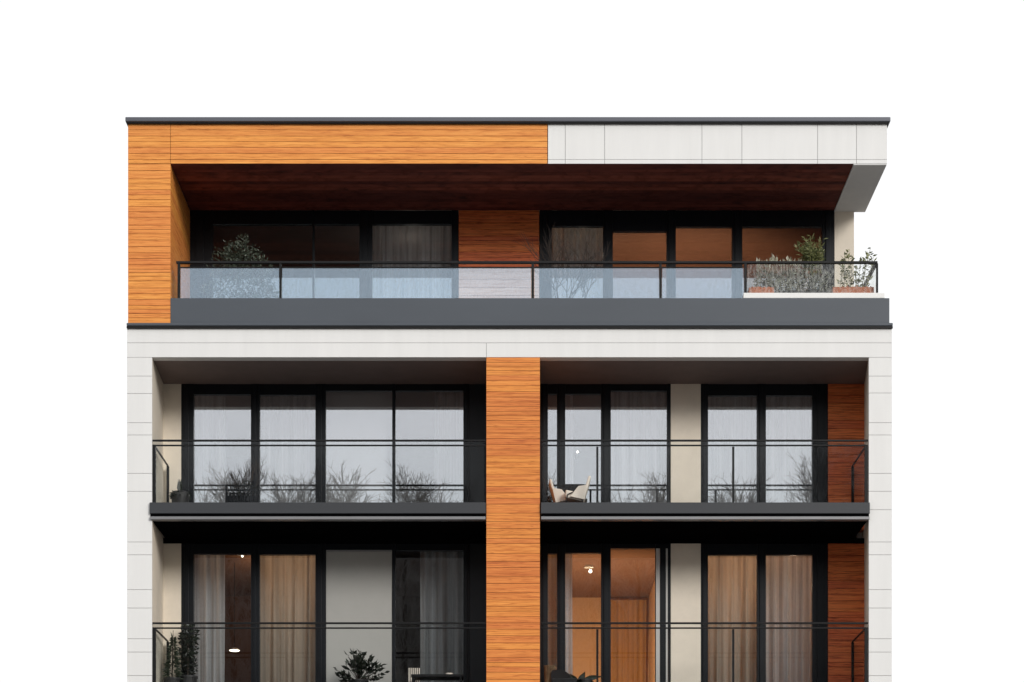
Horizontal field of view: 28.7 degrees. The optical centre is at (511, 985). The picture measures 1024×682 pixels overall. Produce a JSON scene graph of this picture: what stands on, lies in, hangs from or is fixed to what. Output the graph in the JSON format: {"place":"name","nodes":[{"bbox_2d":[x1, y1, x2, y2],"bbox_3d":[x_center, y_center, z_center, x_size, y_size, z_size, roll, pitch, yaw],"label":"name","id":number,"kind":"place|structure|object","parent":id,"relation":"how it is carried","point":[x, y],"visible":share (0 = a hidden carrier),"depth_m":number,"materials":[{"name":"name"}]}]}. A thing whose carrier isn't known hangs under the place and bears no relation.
{"place":"outdoors","nodes":[
{"label":"outdoors","id":0,"kind":"place"},
{"bbox_2d":[169,479,190,501],"bbox_3d":[-5.820,-8.541,35.120,0.398,0.700,0.399,0,0,0],"label":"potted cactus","id":1,"kind":"object","parent":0,"point":[179,494],"visible":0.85,"depth_m":35.00,"materials":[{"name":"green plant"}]},
{"bbox_2d":[0,0,1023,681],"label":"sky","id":2,"kind":"structure","parent":0,"point":[943,220],"materials":[{"name":"white"}]},
{"bbox_2d":[570,672,602,681],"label":"rubber plant","id":3,"kind":"object","parent":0,"point":[583,678],"visible":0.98,"depth_m":34.62,"materials":[{"name":"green plant"}]},
{"bbox_3d":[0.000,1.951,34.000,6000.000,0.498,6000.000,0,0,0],"label":"ground","id":4,"kind":"structure","parent":0,"visible":0},
{"bbox_2d":[125,117,892,681],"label":"apartment building","id":5,"kind":"structure","parent":4,"relation":"on","point":[693,217],"depth_m":34.64,"materials":[{"name":"concrete"}]},
{"bbox_2d":[161,633,183,681],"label":"conifer","id":6,"kind":"object","parent":5,"relation":"on","point":[168,678],"visible":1,"depth_m":34.96,"materials":[{"name":"green plant"}]},
{"bbox_2d":[178,624,200,681],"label":"dark bush","id":7,"kind":"object","parent":5,"relation":"on","point":[188,657],"visible":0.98,"depth_m":35.18,"materials":[{"name":"green plant"}]},
{"bbox_2d":[195,555,224,681],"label":"curtain","id":8,"kind":"object","parent":5,"relation":"hanging from","point":[210,592],"visible":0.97,"depth_m":35.74,"materials":[{"name":"grey fabric"}]},
{"bbox_2d":[195,396,225,501],"bbox_3d":[-5.412,-9.444,35.735,0.612,2.465,0.095,0,0,0],"label":"curtain","id":9,"kind":"object","parent":5,"relation":"hanging from","point":[210,472],"visible":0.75,"depth_m":35.74,"materials":[{"name":"white fabric"}]},
{"bbox_2d":[229,563,239,651],"bbox_3d":[-5.157,-7.031,37.200,0.200,1.649,0.200,0,0,0],"label":"pendant lamp","id":10,"kind":"object","parent":5,"relation":"hanging from","point":[234,649],"visible":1,"depth_m":37.20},
{"bbox_2d":[199,233,278,297],"bbox_3d":[-4.752,-12.211,35.035,1.416,1.751,0.761,0,0,0],"label":"potted shrub","id":11,"kind":"object","parent":5,"relation":"on","point":[237,276],"visible":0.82,"depth_m":34.96,"materials":[{"name":"green plant"}]},
{"bbox_2d":[223,455,266,501],"bbox_3d":[-4.738,-8.770,35.343,0.851,1.158,0.408,0,0,0],"label":"bare shrub","id":12,"kind":"object","parent":5,"relation":"on","point":[242,497],"visible":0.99,"depth_m":35.30,"materials":[{"name":"plant"}]},
{"bbox_2d":[260,556,314,681],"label":"curtain","id":13,"kind":"object","parent":5,"relation":"hanging from","point":[287,588],"visible":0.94,"depth_m":35.74,"materials":[{"name":"beige fabric"}]},
{"bbox_2d":[260,396,314,501],"bbox_3d":[-4.007,-9.444,35.748,1.096,2.465,0.102,0,0,0],"label":"curtain","id":14,"kind":"object","parent":5,"relation":"hanging from","point":[289,474],"visible":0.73,"depth_m":35.74,"materials":[{"name":"white fabric"}]},
{"bbox_2d":[190,210,457,297],"bbox_3d":[-3.389,-12.653,36.109,4.842,2.626,0.142,0,0,0],"label":"window","id":15,"kind":"structure","parent":5,"relation":"in","point":[202,222],"depth_m":36.07,"materials":[{"name":"paint"}]},
{"bbox_2d":[181,384,469,501],"bbox_3d":[-3.309,-9.430,35.549,5.112,2.477,0.142,0,0,0],"label":"window","id":16,"kind":"structure","parent":5,"relation":"in","point":[188,391],"depth_m":35.50,"materials":[{"name":"paint"}]},
{"bbox_2d":[181,544,469,681],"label":"window","id":17,"kind":"structure","parent":5,"relation":"in","point":[188,551],"depth_m":35.50,"materials":[{"name":"paint"}]},
{"bbox_2d":[326,550,391,681],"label":"roller blind","id":18,"kind":"object","parent":5,"relation":"attached to","point":[358,585],"visible":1,"depth_m":35.52,"materials":[{"name":"fabric"}]},
{"bbox_2d":[326,392,391,501],"bbox_3d":[-2.730,-9.487,35.710,1.242,2.451,0.040,0,0,0],"label":"roller blind","id":19,"kind":"object","parent":5,"relation":"attached to","point":[358,473],"visible":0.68,"depth_m":35.70,"materials":[{"name":"fabric"}]},
{"bbox_2d":[333,648,389,681],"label":"broadleaf plant","id":20,"kind":"object","parent":5,"relation":"on","point":[358,663],"visible":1,"depth_m":34.71,"materials":[{"name":"green plant"}]},
{"bbox_2d":[373,226,451,297],"bbox_3d":[-1.813,-12.624,36.305,1.562,2.527,0.185,0,0,0],"label":"curtain","id":21,"kind":"object","parent":5,"relation":"hanging from","point":[412,243],"visible":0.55,"depth_m":36.32,"materials":[{"name":"white fabric"}]},
{"bbox_2d":[409,668,419,681],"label":"chair","id":22,"kind":"object","parent":5,"relation":"on","point":[413,673],"visible":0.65,"depth_m":35.20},
{"bbox_2d":[411,674,463,681],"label":"table","id":23,"kind":"object","parent":5,"relation":"on","point":[437,677],"visible":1,"depth_m":34.77,"materials":[{"name":"black"}]},
{"bbox_2d":[420,552,462,681],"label":"curtain","id":24,"kind":"object","parent":5,"relation":"hanging from","point":[441,593],"visible":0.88,"depth_m":35.74,"materials":[{"name":"grey fabric"}]},
{"bbox_2d":[434,392,462,501],"bbox_3d":[-1.095,-9.444,35.730,0.605,2.465,0.087,0,0,0],"label":"curtain","id":25,"kind":"object","parent":5,"relation":"hanging from","point":[448,473],"visible":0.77,"depth_m":35.74,"materials":[{"name":"white fabric"}]},
{"bbox_2d":[544,665,555,681],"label":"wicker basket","id":26,"kind":"object","parent":5,"relation":"on","point":[548,669],"visible":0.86,"depth_m":34.97,"materials":[{"name":"brown wicker"}]},
{"bbox_2d":[543,469,556,501],"bbox_3d":[0.651,-8.621,35.150,0.278,0.859,0.404,0,0,-28],"label":"twiggy plant","id":27,"kind":"object","parent":5,"relation":"on","point":[548,498],"visible":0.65,"depth_m":35.12,"materials":[{"name":"grey plant"}]},
{"bbox_2d":[548,555,556,669],"bbox_3d":[0.703,-6.452,35.742,0.226,2.690,0.046,0,0,9],"label":"curtain","id":28,"kind":"object","parent":5,"relation":"hanging from","point":[552,607],"visible":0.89,"depth_m":35.74,"materials":[{"name":"fabric"}]},
{"bbox_2d":[552,228,563,297],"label":"curtain","id":29,"kind":"object","parent":5,"relation":"hanging from","point":[559,232],"visible":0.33,"depth_m":36.32,"materials":[{"name":"white fabric"}]},
{"bbox_2d":[549,479,567,501],"bbox_3d":[0.867,-8.498,34.980,0.445,0.576,0.592,0,0,0],"label":"lounge chair","id":30,"kind":"object","parent":5,"relation":"on","point":[558,495],"visible":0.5,"depth_m":34.68,"materials":[{"name":"beige fabric"}]},
{"bbox_2d":[515,228,611,297],"bbox_3d":[0.866,-12.233,34.583,1.694,1.796,1.170,0,0,-20],"label":"bare shrub","id":31,"kind":"object","parent":5,"relation":"on","point":[555,273],"visible":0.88,"depth_m":34.61,"materials":[{"name":"plant"}]},
{"bbox_2d":[551,670,576,681],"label":"dark armchair","id":32,"kind":"object","parent":5,"relation":"on","point":[560,676],"visible":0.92,"depth_m":34.92,"materials":[{"name":"fabric"}]},
{"bbox_2d":[565,554,572,674],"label":"curtain","id":33,"kind":"object","parent":5,"relation":"hanging from","point":[568,618],"visible":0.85,"depth_m":35.74,"materials":[{"name":"grey fabric"}]},
{"bbox_2d":[565,395,573,483],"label":"curtain","id":34,"kind":"object","parent":5,"relation":"hanging from","point":[569,477],"visible":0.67,"depth_m":35.74,"materials":[{"name":"white fabric"}]},
{"bbox_2d":[558,484,583,492],"bbox_3d":[1.046,-8.491,35.250,0.451,0.599,0.320,0,0,0],"label":"table","id":35,"kind":"object","parent":5,"relation":"on","point":[569,487],"visible":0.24,"depth_m":35.09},
{"bbox_2d":[565,476,590,501],"bbox_3d":[1.138,-8.498,34.750,0.445,0.576,0.592,0,0,0],"label":"lounge chair","id":36,"kind":"object","parent":5,"relation":"on","point":[579,494],"visible":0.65,"depth_m":34.46,"materials":[{"name":"beige fabric"}]},
{"bbox_2d":[564,228,602,297],"bbox_3d":[1.313,-12.655,36.410,0.726,2.491,0.040,0,0,0],"label":"roller blind","id":37,"kind":"object","parent":5,"relation":"attached to","point":[575,236],"visible":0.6,"depth_m":36.40,"materials":[{"name":"fabric"}]},
{"bbox_2d":[584,565,593,572],"bbox_3d":[1.435,-7.769,37.400,0.180,0.128,0.180,0,0,0],"label":"ceiling lamp","id":38,"kind":"object","parent":5,"relation":"attached to","point":[589,567],"visible":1,"depth_m":37.38,"materials":[{"name":"white glass"}]},
{"bbox_2d":[541,384,670,501],"bbox_3d":[1.666,-9.430,35.549,2.297,2.477,0.142,0,0,0],"label":"window","id":39,"kind":"structure","parent":5,"relation":"in","point":[605,390],"depth_m":35.50,"materials":[{"name":"paint"}]},
{"bbox_2d":[541,544,670,681],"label":"window","id":40,"kind":"structure","parent":5,"relation":"in","point":[560,550],"depth_m":35.50,"materials":[{"name":"paint"}]},
{"bbox_2d":[611,600,645,681],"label":"curtain","id":41,"kind":"object","parent":5,"relation":"hanging from","point":[628,655],"visible":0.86,"depth_m":40.30,"materials":[{"name":"orange fabric"}]},
{"bbox_2d":[611,392,666,501],"bbox_3d":[2.269,-9.444,35.743,1.097,2.465,0.105,0,0,0],"label":"curtain","id":42,"kind":"object","parent":5,"relation":"hanging from","point":[638,473],"visible":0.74,"depth_m":35.74,"materials":[{"name":"white fabric"}]},
{"bbox_2d":[540,210,833,297],"bbox_3d":[3.149,-12.653,36.109,5.303,2.626,0.142,0,0,0],"label":"window","id":43,"kind":"structure","parent":5,"relation":"in","point":[611,221],"depth_m":36.07,"materials":[{"name":"paint"}]},
{"bbox_2d":[708,556,755,681],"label":"curtain","id":44,"kind":"object","parent":5,"relation":"hanging from","point":[731,588],"visible":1,"depth_m":35.73,"materials":[{"name":"beige fabric"}]},
{"bbox_2d":[708,397,755,501],"bbox_3d":[3.940,-9.444,35.741,0.973,2.465,0.098,0,0,0],"label":"curtain","id":45,"kind":"object","parent":5,"relation":"hanging from","point":[731,418],"visible":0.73,"depth_m":35.74,"materials":[{"name":"white fabric"}]},
{"bbox_2d":[747,286,773,292],"bbox_3d":[4.259,-11.859,34.340,0.428,0.183,0.360,0,0,0],"label":"terracotta trough","id":46,"kind":"object","parent":5,"relation":"on","point":[752,289],"visible":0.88,"depth_m":34.16,"materials":[{"name":"orange ceramic"}]},
{"bbox_2d":[756,255,800,292],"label":"pale grass","id":47,"kind":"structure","parent":46,"relation":"in","point":[769,265],"depth_m":34.30,"materials":[{"name":"grey plant"}]},
{"bbox_2d":[701,384,827,501],"bbox_3d":[4.476,-9.430,35.549,2.252,2.477,0.142,0,0,0],"label":"window","id":48,"kind":"structure","parent":5,"relation":"in","point":[818,392],"depth_m":35.50,"materials":[{"name":"paint"}]},
{"bbox_2d":[701,544,827,681],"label":"window","id":49,"kind":"structure","parent":5,"relation":"in","point":[819,552],"depth_m":35.50,"materials":[{"name":"paint"}]},
{"bbox_2d":[766,556,811,681],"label":"curtain","id":50,"kind":"object","parent":5,"relation":"hanging from","point":[788,599],"visible":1,"depth_m":35.75,"materials":[{"name":"beige fabric"}]},
{"bbox_2d":[766,397,811,501],"bbox_3d":[4.951,-9.444,35.746,0.944,2.465,0.094,0,0,2],"label":"curtain","id":51,"kind":"object","parent":5,"relation":"hanging from","point":[788,473],"visible":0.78,"depth_m":35.74,"materials":[{"name":"white fabric"}]},
{"bbox_2d":[753,267,833,292],"bbox_3d":[4.831,-12.052,34.382,1.414,0.569,0.460,0,0,0],"label":"box shrub","id":52,"kind":"object","parent":5,"relation":"on","point":[803,281],"visible":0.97,"depth_m":34.30,"materials":[{"name":"green plant"}]},
{"bbox_2d":[795,234,826,290],"bbox_3d":[5.149,-12.325,34.410,0.592,1.116,0.418,0,0,20],"label":"young tree","id":53,"kind":"object","parent":52,"relation":"in","point":[809,252],"visible":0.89,"depth_m":34.37,"materials":[{"name":"green plant"}]},
{"bbox_2d":[830,285,873,292],"bbox_3d":[5.827,-11.864,34.340,0.699,0.193,0.360,0,0,0],"label":"terracotta trough","id":54,"kind":"object","parent":5,"relation":"on","point":[855,289],"visible":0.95,"depth_m":34.16,"materials":[{"name":"orange ceramic"}]},
{"bbox_2d":[836,247,877,286],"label":"leafy stems","id":55,"kind":"object","parent":54,"relation":"in","point":[844,274],"visible":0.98,"depth_m":34.33,"materials":[{"name":"green plant"}]}
]}

